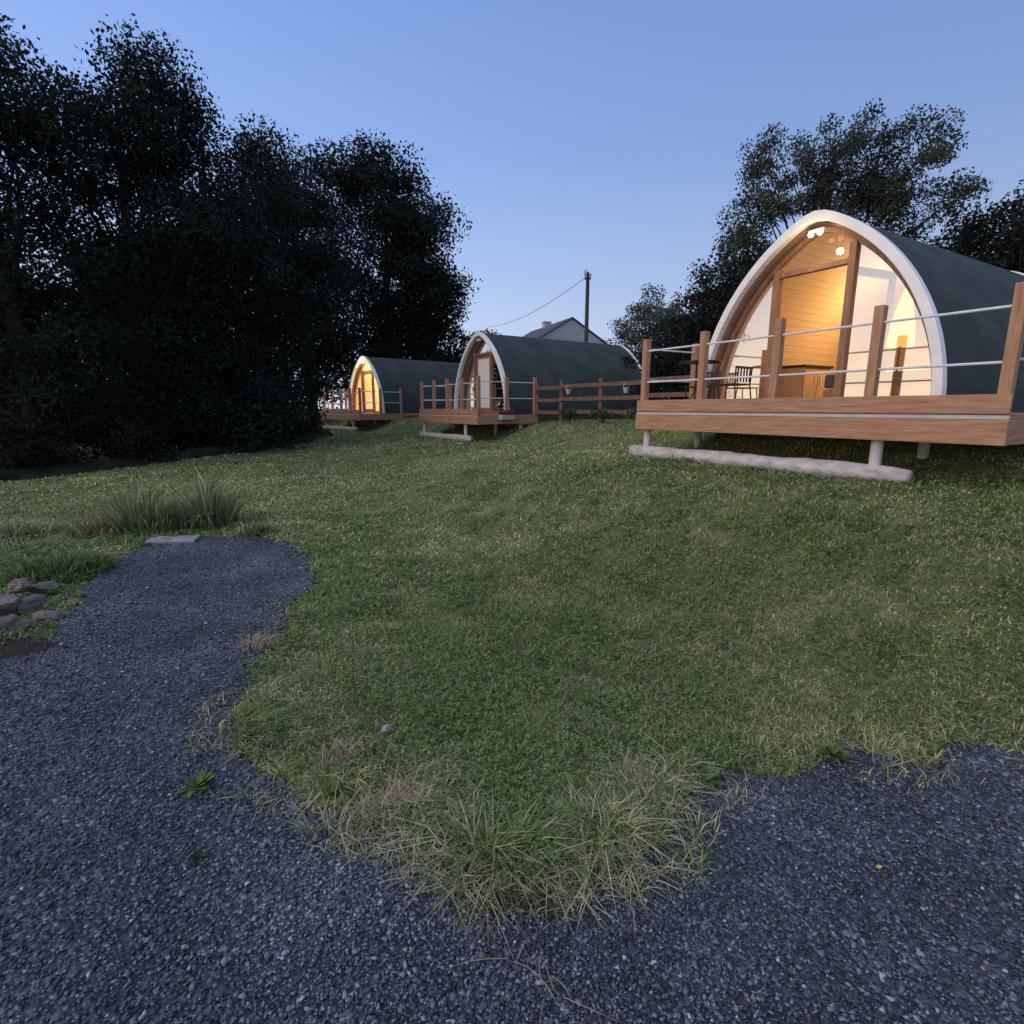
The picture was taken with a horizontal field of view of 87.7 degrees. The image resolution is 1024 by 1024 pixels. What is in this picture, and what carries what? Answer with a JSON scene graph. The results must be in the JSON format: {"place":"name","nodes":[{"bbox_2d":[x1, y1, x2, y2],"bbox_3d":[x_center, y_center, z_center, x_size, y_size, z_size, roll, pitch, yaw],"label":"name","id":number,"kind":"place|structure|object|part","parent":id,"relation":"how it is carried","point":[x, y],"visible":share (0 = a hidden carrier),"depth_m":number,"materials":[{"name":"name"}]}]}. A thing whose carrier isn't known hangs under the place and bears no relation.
{"place":"outdoors","nodes":[
{"label":"outdoors","id":0,"kind":"place"},
{"bbox_2d":[0,536,1023,1023],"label":"gravel path","id":1,"kind":"structure","parent":0,"point":[284,558],"depth_m":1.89,"materials":[{"name":"grey gravel"}]},
{"bbox_2d":[145,535,199,544],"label":"stone slab","id":2,"kind":"structure","parent":1,"relation":"on","point":[179,539],"depth_m":6.32,"materials":[{"name":"grey stone"}]},
{"bbox_2d":[174,769,214,797],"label":"weed","id":3,"kind":"object","parent":1,"relation":"on","point":[199,785],"visible":1,"depth_m":2.26,"materials":[{"name":"green plant"}]},
{"bbox_2d":[186,848,209,867],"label":"weed","id":4,"kind":"object","parent":1,"relation":"on","point":[196,855],"visible":1,"depth_m":1.90,"materials":[{"name":"green plant"}]},
{"bbox_2d":[229,519,276,538],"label":"grass clump","id":5,"kind":"object","parent":1,"relation":"on","point":[259,530],"visible":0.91,"depth_m":6.58,"materials":[{"name":"green plant"}]},
{"bbox_2d":[236,632,281,652],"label":"straw tuft","id":6,"kind":"object","parent":1,"relation":"on","point":[259,645],"visible":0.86,"depth_m":3.60,"materials":[{"name":"beige plant"}]},
{"bbox_2d":[444,958,505,969],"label":"dry stalk","id":7,"kind":"object","parent":1,"relation":"on","point":[478,959],"visible":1,"depth_m":1.55,"materials":[{"name":"plant"}]},
{"bbox_2d":[472,902,488,945],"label":"dry stalk","id":8,"kind":"object","parent":1,"relation":"on","point":[481,926],"visible":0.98,"depth_m":1.64,"materials":[{"name":"plant"}]},
{"bbox_2d":[516,932,537,961],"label":"dry stalk","id":9,"kind":"object","parent":1,"relation":"on","point":[523,946],"visible":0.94,"depth_m":1.57,"materials":[{"name":"plant"}]},
{"bbox_2d":[510,961,554,998],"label":"dry stalk","id":10,"kind":"object","parent":1,"relation":"on","point":[538,976],"visible":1,"depth_m":1.49,"materials":[{"name":"plant"}]},
{"bbox_2d":[539,999,543,1023],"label":"dry stalk","id":11,"kind":"object","parent":1,"relation":"on","point":[541,1011],"visible":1,"depth_m":1.40,"materials":[{"name":"plant"}]},
{"bbox_2d":[538,941,554,990],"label":"dry stalk","id":12,"kind":"object","parent":1,"relation":"on","point":[546,968],"visible":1,"depth_m":1.50,"materials":[{"name":"plant"}]},
{"bbox_2d":[564,997,618,1021],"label":"dry stalk","id":13,"kind":"object","parent":1,"relation":"on","point":[588,1008],"visible":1,"depth_m":1.42,"materials":[{"name":"plant"}]},
{"bbox_2d":[692,762,727,788],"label":"weed","id":14,"kind":"object","parent":1,"relation":"on","point":[716,776],"visible":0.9,"depth_m":2.30,"materials":[{"name":"green plant"}]},
{"bbox_2d":[814,740,853,762],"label":"weed","id":15,"kind":"object","parent":1,"relation":"on","point":[838,752],"visible":0.99,"depth_m":2.42,"materials":[{"name":"green plant"}]},
{"bbox_2d":[0,409,1023,968],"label":"ground","id":16,"kind":"structure","parent":0,"point":[722,539],"depth_m":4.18,"materials":[{"name":"green plant"}]},
{"bbox_2d":[0,593,19,616],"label":"stone","id":17,"kind":"object","parent":16,"relation":"on","point":[9,603],"visible":0.91,"depth_m":4.11,"materials":[{"name":"grey stone"}]},
{"bbox_2d":[0,614,26,634],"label":"stone","id":18,"kind":"object","parent":16,"relation":"on","point":[8,622],"visible":0.54,"depth_m":3.83,"materials":[{"name":"grey stone"}]},
{"bbox_2d":[7,578,31,593],"bbox_3d":[-4.097,0.613,4.430,0.321,0.121,0.139,-8,-1,36],"label":"stone","id":19,"kind":"object","parent":16,"relation":"on","point":[21,585],"visible":1,"depth_m":4.35,"materials":[{"name":"grey stone"}]},
{"bbox_2d":[16,619,35,632],"bbox_3d":[-3.611,0.830,3.927,0.178,0.121,0.135,4,12,20],"label":"stone","id":20,"kind":"object","parent":16,"relation":"on","point":[25,622],"visible":0.57,"depth_m":3.88,"materials":[{"name":"grey stone"}]},
{"bbox_2d":[0,515,57,542],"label":"grass clump","id":21,"kind":"object","parent":16,"relation":"on","point":[20,527],"visible":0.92,"depth_m":6.52,"materials":[{"name":"green plant"}]},
{"bbox_2d":[0,634,60,658],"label":"soil patch","id":22,"kind":"object","parent":16,"relation":"on","point":[15,646],"visible":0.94,"depth_m":3.60,"materials":[{"name":"brown soil"}]},
{"bbox_2d":[17,594,47,615],"bbox_3d":[-3.843,0.736,4.254,0.164,0.155,0.202,15,23,20],"label":"stone","id":23,"kind":"object","parent":16,"relation":"on","point":[28,604],"visible":0.81,"depth_m":4.21,"materials":[{"name":"grey stone"}]},
{"bbox_2d":[26,580,59,592],"bbox_3d":[-4.076,0.662,4.636,0.222,0.097,0.172,-8,14,-36],"label":"stone","id":24,"kind":"object","parent":16,"relation":"on","point":[42,587],"visible":0.89,"depth_m":4.62,"materials":[{"name":"grey stone"}]},
{"bbox_2d":[0,406,92,470],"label":"shrub","id":25,"kind":"object","parent":16,"relation":"on","point":[29,450],"visible":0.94,"depth_m":11.07,"materials":[{"name":"green plant"}]},
{"bbox_2d":[31,610,63,623],"bbox_3d":[-3.550,0.820,4.071,0.212,0.119,0.128,0,13,-22],"label":"stone","id":26,"kind":"object","parent":16,"relation":"on","point":[41,616],"visible":0.59,"depth_m":4.05,"materials":[{"name":"grey stone"}]},
{"bbox_2d":[50,594,66,604],"bbox_3d":[-3.805,0.742,4.486,0.120,0.092,0.121,7,13,32],"label":"stone","id":27,"kind":"object","parent":16,"relation":"on","point":[59,597],"visible":0.6,"depth_m":4.47,"materials":[{"name":"grey stone"}]},
{"bbox_2d":[0,546,121,587],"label":"grass clump","id":28,"kind":"object","parent":16,"relation":"on","point":[54,569],"visible":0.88,"depth_m":5.07,"materials":[{"name":"green plant"}]},
{"bbox_2d":[0,235,145,440],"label":"tree","id":29,"kind":"object","parent":16,"relation":"on","point":[55,409],"visible":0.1,"depth_m":17.07,"materials":[{"name":"green plant"}]},
{"bbox_2d":[0,13,169,464],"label":"tree","id":30,"kind":"object","parent":16,"relation":"on","point":[26,354],"visible":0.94,"depth_m":11.49,"materials":[{"name":"green plant"}]},
{"bbox_2d":[51,509,140,538],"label":"grass clump","id":31,"kind":"object","parent":16,"relation":"on","point":[95,529],"visible":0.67,"depth_m":6.58,"materials":[{"name":"green plant"}]},
{"bbox_2d":[46,401,177,461],"bbox_3d":[-9.532,-1.776,12.683,2.735,1.723,2.408,-6,13,-28],"label":"shrub","id":32,"kind":"object","parent":16,"relation":"on","point":[117,443],"visible":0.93,"depth_m":12.42,"materials":[{"name":"green plant"}]},
{"bbox_2d":[67,475,193,534],"bbox_3d":[-4.858,-0.173,6.926,1.943,0.815,1.869,0,11,0],"label":"grass clump","id":33,"kind":"object","parent":16,"relation":"on","point":[143,522],"visible":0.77,"depth_m":6.74,"materials":[{"name":"green plant"}]},
{"bbox_2d":[0,13,268,453],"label":"tree","id":34,"kind":"object","parent":16,"relation":"on","point":[139,114],"visible":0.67,"depth_m":12.85,"materials":[{"name":"green plant"}]},
{"bbox_2d":[49,213,226,421],"bbox_3d":[-13.642,-6.968,20.447,7.751,8.500,5.866,0,11,0],"label":"tree","id":35,"kind":"object","parent":16,"relation":"on","point":[125,300],"visible":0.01,"depth_m":19.20,"materials":[{"name":"green plant"}]},
{"bbox_2d":[0,428,332,481],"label":"earth bank","id":36,"kind":"structure","parent":16,"relation":"on","point":[25,473],"depth_m":12.12,"materials":[{"name":"green plant"}]},
{"bbox_2d":[135,492,212,531],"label":"grass clump","id":37,"kind":"object","parent":16,"relation":"on","point":[178,524],"visible":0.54,"depth_m":6.90,"materials":[{"name":"green plant"}]},
{"bbox_2d":[133,465,282,529],"bbox_3d":[-4.134,-0.296,7.329,2.234,0.917,2.263,0,11,0],"label":"grass clump","id":38,"kind":"object","parent":16,"relation":"on","point":[220,507],"visible":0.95,"depth_m":7.06,"materials":[{"name":"green plant"}]},
{"bbox_2d":[113,68,328,449],"bbox_3d":[-8.089,-6.422,14.749,5.208,9.835,4.786,10,15,41],"label":"tree","id":39,"kind":"object","parent":16,"relation":"on","point":[260,407],"visible":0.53,"depth_m":14.29,"materials":[{"name":"green plant"}]},
{"bbox_2d":[239,725,261,741],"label":"weed","id":40,"kind":"object","parent":16,"relation":"on","point":[251,729],"visible":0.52,"depth_m":2.61,"materials":[{"name":"green plant"}]},
{"bbox_2d":[195,109,364,441],"bbox_3d":[-8.009,-7.127,16.908,6.068,10.244,5.249,0,11,0],"label":"tree","id":41,"kind":"object","parent":16,"relation":"on","point":[249,152],"visible":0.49,"depth_m":16.69,"materials":[{"name":"green plant"}]},
{"bbox_2d":[234,125,386,424],"bbox_3d":[-10.195,-10.913,26.335,7.905,13.727,6.006,0,11,0],"label":"tree","id":42,"kind":"object","parent":16,"relation":"on","point":[336,353],"visible":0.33,"depth_m":25.90,"materials":[{"name":"green plant"}]},
{"bbox_2d":[313,778,346,805],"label":"weed","id":43,"kind":"object","parent":16,"relation":"on","point":[329,785],"visible":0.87,"depth_m":2.22,"materials":[{"name":"green plant"}]},
{"bbox_2d":[323,425,358,430],"bbox_3d":[-7.677,-3.741,23.816,0.216,0.216,3.409,-10,15,-40],"label":"log","id":44,"kind":"object","parent":16,"relation":"on","point":[330,427],"visible":0.83,"depth_m":23.48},
{"bbox_2d":[306,731,388,769],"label":"straw tuft","id":45,"kind":"object","parent":16,"relation":"on","point":[345,748],"visible":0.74,"depth_m":2.48,"materials":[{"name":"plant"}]},
{"bbox_2d":[322,387,403,426],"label":"timber deck","id":46,"kind":"structure","parent":16,"relation":"on","point":[347,414],"depth_m":22.89,"materials":[{"name":"brown wood"}]},
{"bbox_2d":[336,778,420,842],"bbox_3d":[-0.513,1.183,2.081,0.414,0.102,0.350,-7,13,-32],"label":"straw tuft","id":47,"kind":"object","parent":16,"relation":"on","point":[367,817],"visible":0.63,"depth_m":2.07,"materials":[{"name":"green plant"}]},
{"bbox_2d":[381,724,390,733],"bbox_3d":[-0.633,1.090,2.684,0.055,0.050,0.046,5,12,25],"label":"stone","id":48,"kind":"object","parent":16,"relation":"on","point":[386,728],"visible":0.98,"depth_m":2.67,"materials":[{"name":"grey stone"}]},
{"bbox_2d":[292,128,482,400],"bbox_3d":[-6.839,-13.036,30.651,10.373,15.272,6.954,0,11,0],"label":"tree","id":49,"kind":"object","parent":16,"relation":"on","point":[396,220],"visible":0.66,"depth_m":29.31,"materials":[{"name":"green plant"}]},
{"bbox_2d":[358,758,447,824],"bbox_3d":[-0.454,1.163,2.181,0.362,0.103,0.384,6,13,28],"label":"straw tuft","id":50,"kind":"object","parent":16,"relation":"on","point":[399,796],"visible":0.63,"depth_m":2.19,"materials":[{"name":"beige plant"}]},
{"bbox_2d":[348,356,459,421],"bbox_3d":[-4.424,-5.933,26.005,6.085,2.872,3.349,-10,15,-41],"label":"camping pod","id":51,"kind":"object","parent":16,"relation":"on","point":[390,377],"visible":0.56,"depth_m":24.40,"materials":[{"name":"fabric"}]},
{"bbox_2d":[363,372,372,412],"bbox_3d":[-6.536,-5.443,24.308,0.040,1.800,0.920,-10,15,-41],"label":"door","id":52,"kind":"structure","parent":51,"relation":"in","point":[365,373],"depth_m":24.51,"materials":[{"name":"brown wood"}]},
{"bbox_2d":[367,229,470,362],"bbox_3d":[-5.399,-11.826,33.410,6.816,11.834,5.412,5,12,24],"label":"tree","id":53,"kind":"object","parent":16,"relation":"on","point":[455,341],"visible":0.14,"depth_m":32.68,"materials":[{"name":"green plant"}]},
{"bbox_2d":[419,431,472,441],"bbox_3d":[-2.140,-2.382,16.833,0.214,0.222,3.524,-7,13,-32],"label":"log","id":54,"kind":"object","parent":16,"relation":"on","point":[465,438],"visible":0.81,"depth_m":16.37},
{"bbox_2d":[424,771,502,843],"bbox_3d":[-0.173,1.181,2.096,0.335,0.100,0.423,0,11,0],"label":"straw tuft","id":55,"kind":"object","parent":16,"relation":"on","point":[468,805],"visible":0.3,"depth_m":2.11,"materials":[{"name":"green plant"}]},
{"bbox_2d":[456,807,497,840],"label":"weed","id":56,"kind":"object","parent":16,"relation":"on","point":[487,814],"visible":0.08,"depth_m":2.04,"materials":[{"name":"green plant"}]},
{"bbox_2d":[419,376,536,434],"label":"timber deck","id":57,"kind":"structure","parent":16,"relation":"on","point":[448,414],"depth_m":15.63,"materials":[{"name":"brown wood"}]},
{"bbox_2d":[498,409,515,419],"bbox_3d":[-0.138,-2.776,15.112,0.541,0.326,0.283,-7,13,-33],"label":"flower planter","id":58,"kind":"object","parent":57,"relation":"attached to","point":[503,415],"visible":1,"depth_m":15.05,"materials":[{"name":"white metal"}]},
{"bbox_2d":[461,328,500,345],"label":"tree","id":59,"kind":"object","parent":16,"relation":"on","point":[487,331],"visible":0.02,"depth_m":44.60,"materials":[{"name":"green plant"}]},
{"bbox_2d":[465,871,566,921],"bbox_3d":[0.013,1.262,1.768,0.387,0.030,0.207,0,11,0],"label":"soil patch","id":60,"kind":"object","parent":16,"relation":"on","point":[542,910],"visible":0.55,"depth_m":1.73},
{"bbox_2d":[446,848,620,940],"bbox_3d":[0.088,1.232,1.768,0.616,0.036,0.375,0,11,0],"label":"dry grass tangle","id":61,"kind":"object","parent":16,"relation":"on","point":[528,894],"visible":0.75,"depth_m":1.74,"materials":[{"name":"plant"}]},
{"bbox_2d":[509,817,557,876],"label":"weed","id":62,"kind":"object","parent":16,"relation":"on","point":[531,823],"visible":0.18,"depth_m":1.94,"materials":[{"name":"green plant"}]},
{"bbox_2d":[454,332,641,425],"bbox_3d":[1.447,-4.526,18.531,6.085,2.872,3.349,-7,13,-33],"label":"camping pod","id":63,"kind":"object","parent":16,"relation":"on","point":[500,358],"visible":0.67,"depth_m":17.15,"materials":[{"name":"fabric"}]},
{"bbox_2d":[464,359,473,408],"label":"window pane","id":64,"kind":"structure","parent":63,"relation":"in","point":[469,388],"depth_m":17.90,"materials":[{"name":"clear glass"}]},
{"bbox_2d":[476,355,489,412],"bbox_3d":[-0.897,-4.098,17.151,0.040,1.800,0.920,-7,13,-33],"label":"door","id":65,"kind":"structure","parent":63,"relation":"in","point":[482,362],"depth_m":17.11,"materials":[{"name":"white wood"}]},
{"bbox_2d":[492,354,503,413],"label":"window pane","id":66,"kind":"structure","parent":63,"relation":"in","point":[498,404],"depth_m":16.49,"materials":[{"name":"clear glass"}]},
{"bbox_2d":[536,795,574,826],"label":"weed","id":67,"kind":"object","parent":16,"relation":"on","point":[556,798],"visible":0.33,"depth_m":2.12,"materials":[{"name":"green plant"}]},
{"bbox_2d":[523,317,607,343],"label":"house","id":68,"kind":"structure","parent":16,"relation":"on","point":[570,329],"depth_m":40.26,"materials":[{"name":"stone"}]},
{"bbox_2d":[557,408,580,422],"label":"weed","id":69,"kind":"object","parent":16,"relation":"on","point":[565,412],"visible":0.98,"depth_m":14.24,"materials":[{"name":"green plant"}]},
{"bbox_2d":[584,269,590,341],"bbox_3d":[3.720,-8.238,26.911,0.330,7.466,0.240,0,11,0],"label":"utility pole","id":70,"kind":"object","parent":16,"relation":"on","point":[588,276],"visible":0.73,"depth_m":26.48,"materials":[{"name":"brown wood"}]},
{"bbox_2d":[490,279,583,326],"bbox_3d":[0.741,-13.261,35.316,0.026,0.714,19.450,-3,12,-17],"label":"overhead wire","id":71,"kind":"object","parent":70,"relation":"attached to","point":[542,306],"visible":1,"depth_m":31.70,"materials":[{"name":"black metal"}]},
{"bbox_2d":[570,805,621,844],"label":"weed","id":72,"kind":"object","parent":16,"relation":"on","point":[586,815],"visible":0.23,"depth_m":2.04,"materials":[{"name":"green plant"}]},
{"bbox_2d":[586,408,619,422],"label":"weed","id":73,"kind":"object","parent":16,"relation":"on","point":[599,413],"visible":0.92,"depth_m":13.20,"materials":[{"name":"green plant"}]},
{"bbox_2d":[535,375,689,423],"bbox_3d":[2.671,-2.625,12.951,0.227,1.502,6.889,-7,13,-33],"label":"timber fence","id":74,"kind":"object","parent":16,"relation":"on","point":[600,398],"visible":0.38,"depth_m":13.61,"materials":[{"name":"brown wood"}]},
{"bbox_2d":[623,383,628,392],"bbox_3d":[2.720,-2.958,12.719,0.137,0.236,0.137,7,13,33],"label":"bucket","id":75,"kind":"object","parent":74,"relation":"hanging from","point":[625,389],"visible":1,"depth_m":12.68,"materials":[{"name":"metal"}]},
{"bbox_2d":[595,747,670,792],"bbox_3d":[0.520,1.133,2.336,0.337,0.101,0.321,4,12,19],"label":"straw tuft","id":76,"kind":"object","parent":16,"relation":"on","point":[626,761],"visible":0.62,"depth_m":2.35,"materials":[{"name":"beige plant"}]},
{"bbox_2d":[622,406,645,419],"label":"weed","id":77,"kind":"object","parent":16,"relation":"on","point":[633,413],"visible":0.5,"depth_m":12.17,"materials":[{"name":"green plant"}]},
{"bbox_2d":[600,282,687,414],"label":"tree","id":78,"kind":"object","parent":16,"relation":"on","point":[647,315],"visible":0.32,"depth_m":32.25,"materials":[{"name":"green plant"}]},
{"bbox_2d":[620,332,691,414],"bbox_3d":[4.771,-3.987,16.372,2.935,2.898,2.262,0,11,0],"label":"shrub","id":79,"kind":"object","parent":16,"relation":"on","point":[658,371],"visible":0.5,"depth_m":16.09,"materials":[{"name":"green plant"}]},
{"bbox_2d":[653,285,713,415],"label":"tree","id":80,"kind":"object","parent":16,"relation":"on","point":[687,297],"visible":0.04,"depth_m":22.74,"materials":[{"name":"green plant"}]},
{"bbox_2d":[682,351,690,398],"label":"shrub","id":81,"kind":"object","parent":16,"relation":"on","point":[688,366],"depth_m":15.59,"materials":[{"name":"green plant"}]},
{"bbox_2d":[665,233,773,374],"bbox_3d":[8.604,-7.065,20.955,4.864,7.208,4.004,0,11,0],"label":"tree","id":82,"kind":"object","parent":16,"relation":"on","point":[715,304],"visible":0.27,"depth_m":20.42,"materials":[{"name":"green plant"}]},
{"bbox_2d":[629,445,913,483],"bbox_3d":[2.908,-0.660,6.854,0.218,0.218,3.883,-6,13,-30],"label":"log","id":83,"kind":"object","parent":16,"relation":"on","point":[835,468],"visible":0.82,"depth_m":6.18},
{"bbox_2d":[635,282,1023,464],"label":"timber deck","id":84,"kind":"structure","parent":16,"relation":"on","point":[878,423],"depth_m":5.44,"materials":[{"name":"brown wood"}]},
{"bbox_2d":[679,360,721,398],"bbox_3d":[2.761,-1.852,7.896,0.600,0.726,0.600,-10,15,-41],"label":"patio table","id":85,"kind":"object","parent":84,"relation":"on","point":[693,362],"visible":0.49,"depth_m":7.76,"materials":[{"name":"black metal"}]},
{"bbox_2d":[684,371,720,398],"bbox_3d":[2.981,-1.887,8.348,0.400,0.612,0.477,10,15,41],"label":"patio chair","id":86,"kind":"object","parent":84,"relation":"on","point":[712,373],"visible":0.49,"depth_m":8.32,"materials":[{"name":"black metal"}]},
{"bbox_2d":[708,366,753,398],"bbox_3d":[3.082,-1.724,7.511,0.400,0.612,0.477,-8,13,-34],"label":"patio chair","id":87,"kind":"object","parent":84,"relation":"on","point":[734,384],"visible":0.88,"depth_m":7.36,"materials":[{"name":"black metal"}]},
{"bbox_2d":[712,98,992,283],"bbox_3d":[11.049,-7.865,17.818,8.765,10.001,3.795,0,11,0],"label":"tree","id":88,"kind":"object","parent":16,"relation":"on","point":[881,189],"visible":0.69,"depth_m":16.87,"materials":[{"name":"green plant"}]},
{"bbox_2d":[706,209,1023,442],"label":"camping pod","id":89,"kind":"object","parent":16,"relation":"on","point":[819,269],"visible":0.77,"depth_m":6.83,"materials":[{"name":"wood"}]},
{"bbox_2d":[719,278,772,398],"label":"window pane","id":90,"kind":"structure","parent":89,"relation":"in","point":[750,353],"depth_m":8.03,"materials":[{"name":"clear glass"}]},
{"bbox_2d":[779,364,833,397],"bbox_3d":[5.111,-2.164,9.321,0.850,0.740,0.460,-6,13,-30],"label":"cabinet","id":91,"kind":"object","parent":89,"relation":"on","point":[797,386],"visible":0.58,"depth_m":9.09,"materials":[{"name":"brown wood"}]},
{"bbox_3d":[5.055,-2.101,9.049,0.370,0.600,0.038,-6,13,-30],"label":"cabinet door","id":92,"kind":"part","parent":91,"relation":"part of","materials":[{"name":"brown wood"}]},
{"bbox_3d":[5.390,-2.139,9.244,0.370,0.600,0.038,-6,13,-30],"label":"cabinet door","id":93,"kind":"part","parent":91,"relation":"part of","materials":[{"name":"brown wood"}]},
{"bbox_2d":[842,243,930,396],"label":"window pane","id":94,"kind":"structure","parent":89,"relation":"in","point":[905,342],"depth_m":6.46,"materials":[{"name":"clear glass"}]},
{"bbox_2d":[921,186,1023,271],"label":"tree","id":95,"kind":"object","parent":16,"relation":"on","point":[1008,252],"visible":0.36,"depth_m":13.97,"materials":[{"name":"green plant"}]},
{"bbox_2d":[1012,175,1023,272],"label":"tree","id":96,"kind":"object","parent":16,"relation":"on","point":[1023,191],"visible":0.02,"depth_m":14.84,"materials":[{"name":"green plant"}]},
{"bbox_2d":[0,0,1023,408],"label":"sky","id":97,"kind":"structure","parent":0,"point":[603,138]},
{"bbox_2d":[822,374,834,396],"bbox_3d":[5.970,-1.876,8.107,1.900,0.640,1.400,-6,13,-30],"label":"chair","id":98,"kind":"object","parent":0,"point":[829,382],"visible":0.07,"depth_m":8.15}
]}

